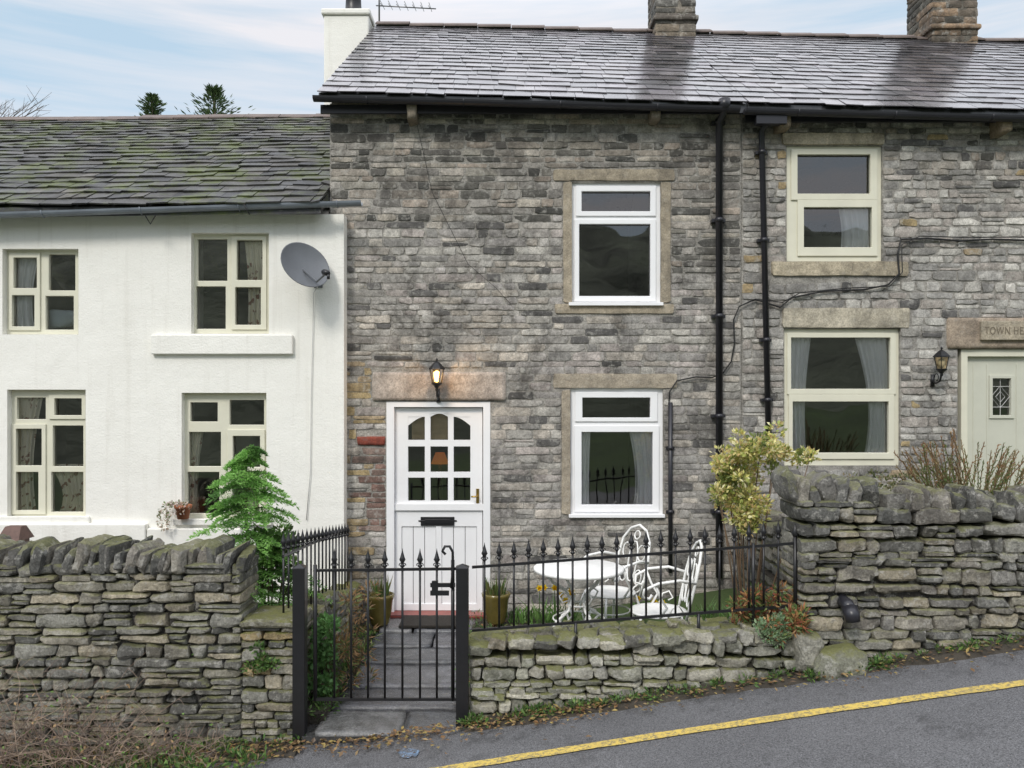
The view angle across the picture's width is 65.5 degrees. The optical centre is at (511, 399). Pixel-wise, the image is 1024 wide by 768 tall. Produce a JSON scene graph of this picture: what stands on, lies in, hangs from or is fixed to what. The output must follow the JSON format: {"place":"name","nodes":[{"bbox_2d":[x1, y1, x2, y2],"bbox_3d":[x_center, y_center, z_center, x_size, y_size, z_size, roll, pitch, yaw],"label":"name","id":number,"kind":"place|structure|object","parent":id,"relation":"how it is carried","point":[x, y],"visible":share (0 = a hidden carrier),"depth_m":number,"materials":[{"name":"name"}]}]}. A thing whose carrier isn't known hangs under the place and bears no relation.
{"place":"outdoors","nodes":[
{"label":"outdoors","id":0,"kind":"place"},
{"bbox_2d":[0,525,33,540],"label":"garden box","id":1,"kind":"object","parent":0,"point":[18,532],"visible":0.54,"depth_m":6.94,"materials":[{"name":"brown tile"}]},
{"bbox_2d":[0,738,301,767],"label":"verge","id":2,"kind":"structure","parent":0,"point":[288,753],"depth_m":5.05,"materials":[{"name":"plant"}]},
{"bbox_2d":[4,614,1023,767],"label":"leaf litter","id":3,"kind":"object","parent":2,"relation":"on","point":[394,732],"visible":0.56,"depth_m":5.07,"materials":[{"name":"brown plant"}]},
{"bbox_2d":[308,617,360,695],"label":"garden soil","id":4,"kind":"structure","parent":0,"point":[337,650],"depth_m":6.64,"materials":[{"name":"brown soil"}]},
{"bbox_2d":[187,444,332,654],"bbox_3d":[-1.965,1.187,5.876,1.235,1.727,1.346,0,0,0],"label":"fir sapling","id":5,"kind":"object","parent":4,"relation":"on","point":[250,479],"visible":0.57,"depth_m":5.82,"materials":[{"name":"green plant"}]},
{"bbox_2d":[247,524,301,605],"bbox_3d":[-1.833,1.486,6.099,0.446,1.135,0.777,0,0,-26],"label":"leafy shrub","id":6,"kind":"object","parent":4,"relation":"on","point":[270,532],"visible":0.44,"depth_m":5.95,"materials":[{"name":"green plant"}]},
{"bbox_2d":[308,581,362,698],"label":"kerb wall","id":7,"kind":"structure","parent":4,"relation":"on","point":[326,606],"depth_m":6.58,"materials":[{"name":"stone"}]},
{"bbox_2d":[280,523,349,612],"bbox_3d":[-1.535,1.329,6.391,0.051,0.887,2.092,0,0,0],"label":"railing","id":8,"kind":"object","parent":7,"relation":"on","point":[335,534],"visible":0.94,"depth_m":6.20,"materials":[{"name":"black metal"}]},
{"bbox_2d":[302,615,475,744],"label":"path","id":9,"kind":"structure","parent":0,"point":[355,719],"depth_m":5.84,"materials":[{"name":"grey stone"}]},
{"bbox_2d":[336,579,381,691],"bbox_3d":[-1.190,1.744,6.041,0.435,0.902,0.961,0,0,-10],"label":"dead plant","id":10,"kind":"object","parent":9,"relation":"on","point":[355,656],"visible":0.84,"depth_m":5.90,"materials":[{"name":"brown plant"}]},
{"bbox_2d":[365,573,394,626],"bbox_3d":[-1.213,1.814,7.277,0.280,0.472,0.271,0,0,0],"label":"plant pot","id":11,"kind":"object","parent":9,"relation":"on","point":[376,614],"visible":0.76,"depth_m":7.20,"materials":[{"name":"yellow ceramic"}]},
{"bbox_2d":[399,615,455,627],"bbox_3d":[-0.710,2.038,7.324,0.620,0.025,0.340,0,0,0],"label":"doormat","id":12,"kind":"object","parent":9,"relation":"on","point":[427,621],"visible":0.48,"depth_m":7.28,"materials":[{"name":"brown fabric"}]},
{"bbox_2d":[308,609,591,719],"bbox_3d":[0.341,2.064,6.476,3.653,0.229,2.338,0,0,0],"label":"ground cover","id":13,"kind":"object","parent":9,"relation":"on","point":[319,703],"visible":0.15,"depth_m":6.14,"materials":[{"name":"green plant"}]},
{"bbox_2d":[0,0,1023,116],"label":"sky","id":14,"kind":"structure","parent":0,"point":[94,57],"materials":[{"name":"blue"}]},
{"bbox_2d":[469,613,556,700],"bbox_3d":[0.895,2.055,6.504,2.510,0.027,2.300,0,0,0],"label":"garden bed","id":15,"kind":"object","parent":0,"point":[487,624],"visible":0.03,"depth_m":7.33,"materials":[{"name":"soil"}]},
{"bbox_2d":[481,576,510,624],"bbox_3d":[-0.146,1.803,7.281,0.266,0.470,0.281,0,0,0],"label":"plant pot","id":16,"kind":"object","parent":15,"relation":"on","point":[492,605],"visible":0.87,"depth_m":7.19,"materials":[{"name":"yellow ceramic"}]},
{"bbox_2d":[509,604,540,623],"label":"leafy clump","id":17,"kind":"object","parent":15,"relation":"on","point":[521,616],"visible":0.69,"depth_m":7.33,"materials":[{"name":"green plant"}]},
{"bbox_2d":[515,584,589,623],"bbox_3d":[0.334,1.789,6.765,0.668,0.522,0.479,0,0,0],"label":"daffodil clump","id":18,"kind":"object","parent":15,"relation":"on","point":[548,618],"visible":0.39,"depth_m":6.69,"materials":[{"name":"green plant"}]},
{"bbox_2d":[534,558,623,626],"bbox_3d":[0.520,1.672,6.204,0.704,0.744,0.704,0,0,0],"label":"garden table","id":19,"kind":"object","parent":15,"relation":"on","point":[594,570],"visible":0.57,"depth_m":6.13,"materials":[{"name":"white metal"}]},
{"bbox_2d":[579,524,650,621],"bbox_3d":[0.876,1.561,6.781,0.564,0.974,0.563,0,0,-30],"label":"garden chair","id":20,"kind":"object","parent":15,"relation":"on","point":[609,592],"visible":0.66,"depth_m":6.79,"materials":[{"name":"white metal"}]},
{"bbox_2d":[629,596,665,615],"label":"daffodil clump","id":21,"kind":"object","parent":15,"relation":"on","point":[639,598],"visible":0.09,"depth_m":7.07,"materials":[{"name":"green plant"}]},
{"bbox_2d":[629,539,702,620],"bbox_3d":[1.184,1.561,6.152,0.564,0.974,0.563,0,0,2],"label":"garden chair","id":22,"kind":"object","parent":15,"relation":"on","point":[653,608],"visible":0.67,"depth_m":6.14,"materials":[{"name":"white metal"}]},
{"bbox_2d":[684,595,735,621],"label":"leafy clump","id":23,"kind":"object","parent":15,"relation":"on","point":[704,616],"visible":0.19,"depth_m":6.77,"materials":[{"name":"green plant"}]},
{"bbox_2d":[706,420,821,613],"bbox_3d":[1.896,1.103,6.062,0.892,1.900,0.642,0,0,0],"label":"variegated shrub","id":24,"kind":"object","parent":15,"relation":"on","point":[746,510],"visible":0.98,"depth_m":5.94,"materials":[{"name":"yellow plant"}]},
{"bbox_2d":[122,650,1023,767],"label":"road","id":25,"kind":"structure","parent":0,"point":[984,729],"depth_m":4.52,"materials":[{"name":"grey asphalt"}]},
{"bbox_2d":[398,748,418,757],"bbox_3d":[-0.635,2.153,4.856,0.177,0.022,0.119,0,0,30],"label":"paint mark","id":26,"kind":"object","parent":25,"relation":"on","point":[405,752],"visible":1,"depth_m":4.86,"materials":[{"name":"blue paint"}]},
{"bbox_2d":[0,632,1023,767],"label":"weeds","id":27,"kind":"object","parent":25,"relation":"on","point":[469,719],"visible":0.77,"depth_m":5.09,"materials":[{"name":"green plant"}]},
{"bbox_2d":[433,680,1023,767],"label":"road marking","id":28,"kind":"object","parent":25,"relation":"on","point":[749,721],"visible":1,"depth_m":4.58,"materials":[{"name":"yellow paint"}]},
{"bbox_2d":[413,535,766,624],"bbox_3d":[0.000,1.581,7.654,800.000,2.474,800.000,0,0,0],"label":"ground","id":29,"kind":"structure","parent":0,"point":[698,599],"depth_m":7.42,"materials":[{"name":"green plant"}]},
{"bbox_2d":[0,85,51,116],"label":"bare tree","id":30,"kind":"object","parent":29,"relation":"on","point":[18,110],"visible":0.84,"depth_m":16.81,"materials":[{"name":"brown plant"}]},
{"bbox_2d":[0,640,194,767],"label":"twiggy shrub","id":31,"kind":"object","parent":29,"relation":"on","point":[44,751],"visible":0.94,"depth_m":4.88,"materials":[{"name":"brown plant"}]},
{"bbox_2d":[0,533,259,754],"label":"garden wall","id":32,"kind":"structure","parent":29,"relation":"on","point":[113,608],"depth_m":5.20,"materials":[{"name":"stone"}]},
{"bbox_2d":[136,92,166,115],"bbox_3d":[-8.855,-2.755,19.541,5.085,9.609,4.219,0,0,-40],"label":"pine tree","id":33,"kind":"object","parent":29,"relation":"on","point":[153,100],"visible":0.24,"depth_m":19.55,"materials":[{"name":"green plant"}]},
{"bbox_2d":[76,694,246,767],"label":"twiggy shrub","id":34,"kind":"object","parent":29,"relation":"on","point":[208,746],"visible":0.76,"depth_m":4.95,"materials":[{"name":"brown plant"}]},
{"bbox_2d":[0,0,375,604],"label":"white cottage","id":35,"kind":"structure","parent":29,"relation":"on","point":[131,234],"depth_m":7.50,"materials":[{"name":"paint"}]},
{"bbox_2d":[16,259,36,325],"bbox_3d":[-4.682,-1.030,7.655,0.261,0.707,0.046,0,0,0],"label":"curtain","id":36,"kind":"object","parent":35,"relation":"hanging from","point":[26,269],"visible":0.64,"depth_m":7.65,"materials":[{"name":"white fabric"}]},
{"bbox_2d":[20,398,42,509],"bbox_3d":[-4.651,0.511,7.654,0.292,1.130,0.047,0,0,0],"label":"curtain","id":37,"kind":"object","parent":35,"relation":"hanging from","point":[30,408],"visible":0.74,"depth_m":7.65,"materials":[{"name":"fabric"}]},
{"bbox_2d":[7,250,77,333],"bbox_3d":[-4.485,-1.031,7.596,0.723,0.814,0.076,0,0,0],"label":"window","id":38,"kind":"structure","parent":35,"relation":"in","point":[41,294],"depth_m":7.57,"materials":[{"name":"beige paint"}]},
{"bbox_2d":[11,390,85,515],"bbox_3d":[-4.424,0.506,7.596,0.753,1.210,0.076,0,0,0],"label":"window","id":39,"kind":"structure","parent":35,"relation":"in","point":[46,471],"depth_m":7.57,"materials":[{"name":"beige paint"}]},
{"bbox_2d":[49,308,73,328],"bbox_3d":[-4.380,-0.796,7.733,0.336,0.206,0.143,0,0,0],"label":"cushion","id":40,"kind":"object","parent":35,"relation":"in","point":[62,318],"visible":0.69,"depth_m":7.68,"materials":[{"name":"fabric"}]},
{"bbox_2d":[55,464,82,510],"bbox_3d":[-4.275,0.853,7.653,0.338,0.477,0.046,0,0,0],"label":"curtain","id":41,"kind":"object","parent":35,"relation":"hanging from","point":[71,483],"visible":0.82,"depth_m":7.65,"materials":[{"name":"fabric"}]},
{"bbox_2d":[156,499,191,530],"bbox_3d":[-3.143,1.070,7.395,0.322,0.295,0.184,0,0,-12],"label":"flower pot","id":42,"kind":"object","parent":35,"relation":"on","point":[182,509],"visible":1,"depth_m":7.38,"materials":[{"name":"ceramic"}]},
{"bbox_2d":[190,432,203,512],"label":"curtain","id":43,"kind":"object","parent":35,"relation":"hanging from","point":[196,441],"visible":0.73,"depth_m":7.65,"materials":[{"name":"fabric"}]},
{"bbox_2d":[185,393,265,518],"bbox_3d":[-2.739,0.536,7.596,0.806,1.210,0.076,0,0,0],"label":"window","id":44,"kind":"structure","parent":35,"relation":"in","point":[224,425],"depth_m":7.57,"materials":[{"name":"beige paint"}]},
{"bbox_2d":[194,234,268,333],"bbox_3d":[-2.682,-1.111,7.596,0.738,0.959,0.076,0,0,0],"label":"window","id":45,"kind":"structure","parent":35,"relation":"in","point":[233,282],"depth_m":7.57,"materials":[{"name":"beige paint"}]},
{"bbox_2d":[245,241,261,324],"bbox_3d":[-2.468,-1.107,7.654,0.200,0.861,0.047,0,0,0],"label":"curtain","id":46,"kind":"object","parent":35,"relation":"hanging from","point":[254,257],"visible":0.59,"depth_m":7.65,"materials":[{"name":"fabric"}]},
{"bbox_2d":[248,487,258,510],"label":"curtain","id":47,"kind":"object","parent":35,"relation":"hanging from","point":[253,501],"visible":0.07,"depth_m":7.65,"materials":[{"name":"fabric"}]},
{"bbox_2d":[281,242,329,519],"bbox_3d":[-1.835,-0.159,7.257,0.464,2.574,0.513,0,0,0],"label":"satellite dish","id":48,"kind":"object","parent":35,"relation":"attached to","point":[304,264],"visible":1,"depth_m":7.29,"materials":[{"name":"grey metal"}]},
{"bbox_2d":[376,0,435,20],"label":"television aerial","id":49,"kind":"object","parent":35,"relation":"attached to","point":[383,6],"visible":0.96,"depth_m":10.95,"materials":[{"name":"metal"}]},
{"bbox_2d":[160,83,255,114],"bbox_3d":[-7.651,-2.844,19.580,7.784,9.787,7.868,0,0,-41],"label":"pine tree","id":50,"kind":"object","parent":29,"relation":"on","point":[214,93],"visible":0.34,"depth_m":19.52,"materials":[{"name":"green plant"}]},
{"bbox_2d":[240,605,311,741],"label":"stone pier","id":51,"kind":"structure","parent":29,"relation":"on","point":[267,701],"depth_m":5.22,"materials":[{"name":"beige stone"}]},
{"bbox_2d":[240,639,282,673],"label":"fern","id":52,"kind":"object","parent":51,"relation":"on","point":[265,657],"visible":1,"depth_m":5.17,"materials":[{"name":"green plant"}]},
{"bbox_2d":[292,564,307,744],"bbox_3d":[-1.385,1.678,5.204,0.088,1.218,0.088,0,0,0],"label":"gate post","id":53,"kind":"object","parent":29,"relation":"on","point":[300,650],"visible":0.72,"depth_m":5.16,"materials":[{"name":"black metal"}]},
{"bbox_2d":[308,622,378,725],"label":"border soil","id":54,"kind":"structure","parent":29,"relation":"on","point":[318,718],"depth_m":5.57,"materials":[{"name":"brown soil"}]},
{"bbox_2d":[308,611,342,696],"bbox_3d":[-1.395,1.856,5.787,0.323,0.716,0.647,0,0,-16],"label":"ivy","id":55,"kind":"object","parent":54,"relation":"on","point":[324,659],"visible":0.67,"depth_m":5.59,"materials":[{"name":"green plant"}]},
{"bbox_2d":[455,564,468,726],"bbox_3d":[-0.324,1.619,5.204,0.088,1.099,0.088,0,0,0],"label":"gate post","id":56,"kind":"object","parent":29,"relation":"on","point":[462,640],"visible":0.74,"depth_m":5.16,"materials":[{"name":"black metal"}]},
{"bbox_2d":[313,545,455,700],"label":"garden gate","id":57,"kind":"structure","parent":56,"relation":"attached to","point":[435,591],"depth_m":5.20,"materials":[{"name":"black metal"}]},
{"bbox_2d":[312,0,754,627],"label":"stone cottage","id":58,"kind":"structure","parent":29,"relation":"on","point":[544,244],"depth_m":7.65,"materials":[{"name":"stone"}]},
{"bbox_2d":[412,414,447,438],"bbox_3d":[-0.779,0.246,7.785,0.400,0.274,0.018,0,0,0],"label":"roller blind","id":59,"kind":"object","parent":58,"relation":"attached to","point":[439,426],"visible":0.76,"depth_m":7.78,"materials":[{"name":"beige fabric"}]},
{"bbox_2d":[429,358,444,401],"bbox_3d":[-0.707,-0.188,7.543,0.156,0.422,0.252,0,0,0],"label":"wall lantern","id":60,"kind":"object","parent":58,"relation":"attached to","point":[436,376],"depth_m":7.46,"materials":[{"name":"black metal"}]},
{"bbox_2d":[395,408,482,609],"bbox_3d":[-0.710,1.056,7.690,0.864,1.958,0.118,0,0,0],"label":"door","id":61,"kind":"structure","parent":58,"relation":"in","point":[433,521],"depth_m":7.70,"materials":[{"name":"white paint"}]},
{"bbox_2d":[431,452,447,499],"bbox_3d":[-0.782,0.981,8.654,0.200,0.819,0.200,0,0,0],"label":"table lamp","id":62,"kind":"object","parent":58,"relation":"in","point":[439,458],"visible":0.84,"depth_m":8.62,"materials":[{"name":"orange"}]},
{"bbox_2d":[582,432,589,503],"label":"curtain","id":63,"kind":"object","parent":58,"relation":"hanging from","point":[585,462],"visible":0.71,"depth_m":7.75,"materials":[{"name":"white fabric"}]},
{"bbox_2d":[553,169,674,313],"bbox_3d":[0.979,-1.522,7.707,1.194,1.389,0.148,0,0,0],"label":"window","id":64,"kind":"structure","parent":58,"relation":"in","point":[573,215],"depth_m":7.65,"materials":[{"name":"white plastic"}]},
{"bbox_2d":[553,374,676,514],"bbox_3d":[0.990,0.435,7.706,1.222,1.383,0.152,0,0,0],"label":"window","id":65,"kind":"structure","parent":58,"relation":"in","point":[650,386],"depth_m":7.67,"materials":[{"name":"white plastic"}]},
{"bbox_2d":[629,432,651,503],"bbox_3d":[1.270,0.666,7.755,0.265,0.771,0.046,0,0,0],"label":"curtain","id":66,"kind":"object","parent":58,"relation":"hanging from","point":[641,442],"visible":0.85,"depth_m":7.75,"materials":[{"name":"white fabric"}]},
{"bbox_2d":[468,614,818,717],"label":"garden wall","id":67,"kind":"structure","parent":29,"relation":"on","point":[510,669],"depth_m":5.23,"materials":[{"name":"stone"}]},
{"bbox_2d":[472,520,798,652],"bbox_3d":[0.825,1.243,5.314,2.185,0.889,0.056,0,0,0],"label":"railing","id":68,"kind":"object","parent":67,"relation":"on","point":[719,548],"visible":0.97,"depth_m":5.31,"materials":[{"name":"black metal"}]},
{"bbox_2d":[725,580,813,648],"bbox_3d":[1.734,1.431,5.321,0.604,0.450,0.444,0,0,0],"label":"trailing plant","id":69,"kind":"object","parent":67,"relation":"on","point":[793,613],"visible":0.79,"depth_m":5.32,"materials":[{"name":"green plant"}]},
{"bbox_2d":[751,611,790,648],"bbox_3d":[1.681,1.495,5.192,0.250,0.252,0.139,0,0,0],"label":"stonecrop","id":70,"kind":"object","parent":67,"relation":"on","point":[780,617],"visible":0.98,"depth_m":5.17,"materials":[{"name":"green plant"}]},
{"bbox_2d":[789,631,821,672],"bbox_3d":[1.929,1.649,5.228,0.210,0.280,0.184,0,0,0],"label":"boulder","id":71,"kind":"object","parent":67,"relation":"on","point":[807,647],"visible":0.68,"depth_m":5.15,"materials":[{"name":"stone"}]},
{"bbox_2d":[682,0,1023,516],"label":"stone cottage","id":72,"kind":"structure","parent":29,"relation":"on","point":[912,140],"depth_m":7.65,"materials":[{"name":"stone"}]},
{"bbox_2d":[791,338,810,450],"bbox_3d":[2.796,-0.039,7.755,0.234,1.168,0.046,0,0,0],"label":"curtain","id":73,"kind":"object","parent":72,"relation":"hanging from","point":[800,347],"visible":0.62,"depth_m":7.75,"materials":[{"name":"white fabric"}]},
{"bbox_2d":[770,132,907,275],"bbox_3d":[3.142,-1.876,7.699,1.343,1.375,0.152,0,0,0],"label":"window","id":74,"kind":"structure","parent":72,"relation":"in","point":[801,260],"depth_m":7.67,"materials":[{"name":"beige paint"}]},
{"bbox_2d":[782,308,909,464],"bbox_3d":[3.204,-0.128,7.700,1.247,1.523,0.151,0,0,0],"label":"window","id":75,"kind":"structure","parent":72,"relation":"in","point":[791,317],"depth_m":7.67,"materials":[{"name":"beige paint"}]},
{"bbox_2d":[839,209,868,246],"bbox_3d":[3.361,-1.675,7.754,0.366,0.420,0.047,0,0,0],"label":"curtain","id":76,"kind":"object","parent":72,"relation":"hanging from","point":[855,227],"visible":0.84,"depth_m":7.75,"materials":[{"name":"white fabric"}]},
{"bbox_2d":[855,338,887,451],"bbox_3d":[3.528,-0.039,7.754,0.390,1.168,0.047,0,0,0],"label":"curtain","id":77,"kind":"object","parent":72,"relation":"hanging from","point":[873,353],"visible":0.7,"depth_m":7.75,"materials":[{"name":"white fabric"}]},
{"bbox_2d":[930,346,949,386],"bbox_3d":[4.053,-0.316,7.528,0.154,0.376,0.255,0,0,20],"label":"wall lantern","id":78,"kind":"object","parent":72,"relation":"attached to","point":[941,353],"depth_m":7.47,"materials":[{"name":"black metal"}]},
{"bbox_2d":[968,357,1023,490],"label":"door","id":79,"kind":"structure","parent":72,"relation":"in","point":[983,426],"depth_m":7.71,"materials":[{"name":"green paint"}]},
{"bbox_2d":[736,466,1023,658],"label":"garden wall","id":80,"kind":"structure","parent":29,"relation":"on","point":[909,567],"depth_m":5.25,"materials":[{"name":"stone"}]},
{"bbox_2d":[837,593,860,622],"bbox_3d":[2.182,1.355,5.200,0.101,0.149,0.273,0,0,0],"label":"drain spout","id":81,"kind":"object","parent":80,"relation":"attached to","point":[850,609],"visible":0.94,"depth_m":5.11,"materials":[{"name":"black plastic"}]},
{"bbox_2d":[465,638,1023,732],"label":"verge","id":82,"kind":"structure","parent":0,"point":[962,655],"depth_m":5.10,"materials":[{"name":"green plant"}]},
{"bbox_2d":[812,640,873,678],"bbox_3d":[2.122,1.716,5.159,0.370,0.278,0.345,0,0,0],"label":"boulder","id":83,"kind":"object","parent":82,"relation":"on","point":[837,659],"visible":0.49,"depth_m":5.06,"materials":[{"name":"stone"}]},
{"bbox_2d":[731,551,784,581],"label":"raised garden soil","id":84,"kind":"structure","parent":0,"point":[770,575],"depth_m":6.65,"materials":[{"name":"brown soil"}]},
{"bbox_2d":[828,467,912,491],"bbox_3d":[2.589,0.982,5.893,0.893,0.945,0.602,0,0,0],"label":"shrub","id":85,"kind":"object","parent":84,"relation":"on","point":[886,478],"visible":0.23,"depth_m":5.97,"materials":[{"name":"green plant"}]},
{"bbox_2d":[893,428,1023,493],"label":"shrub","id":86,"kind":"object","parent":84,"relation":"on","point":[944,480],"visible":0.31,"depth_m":5.97,"materials":[{"name":"brown plant"}]}
]}

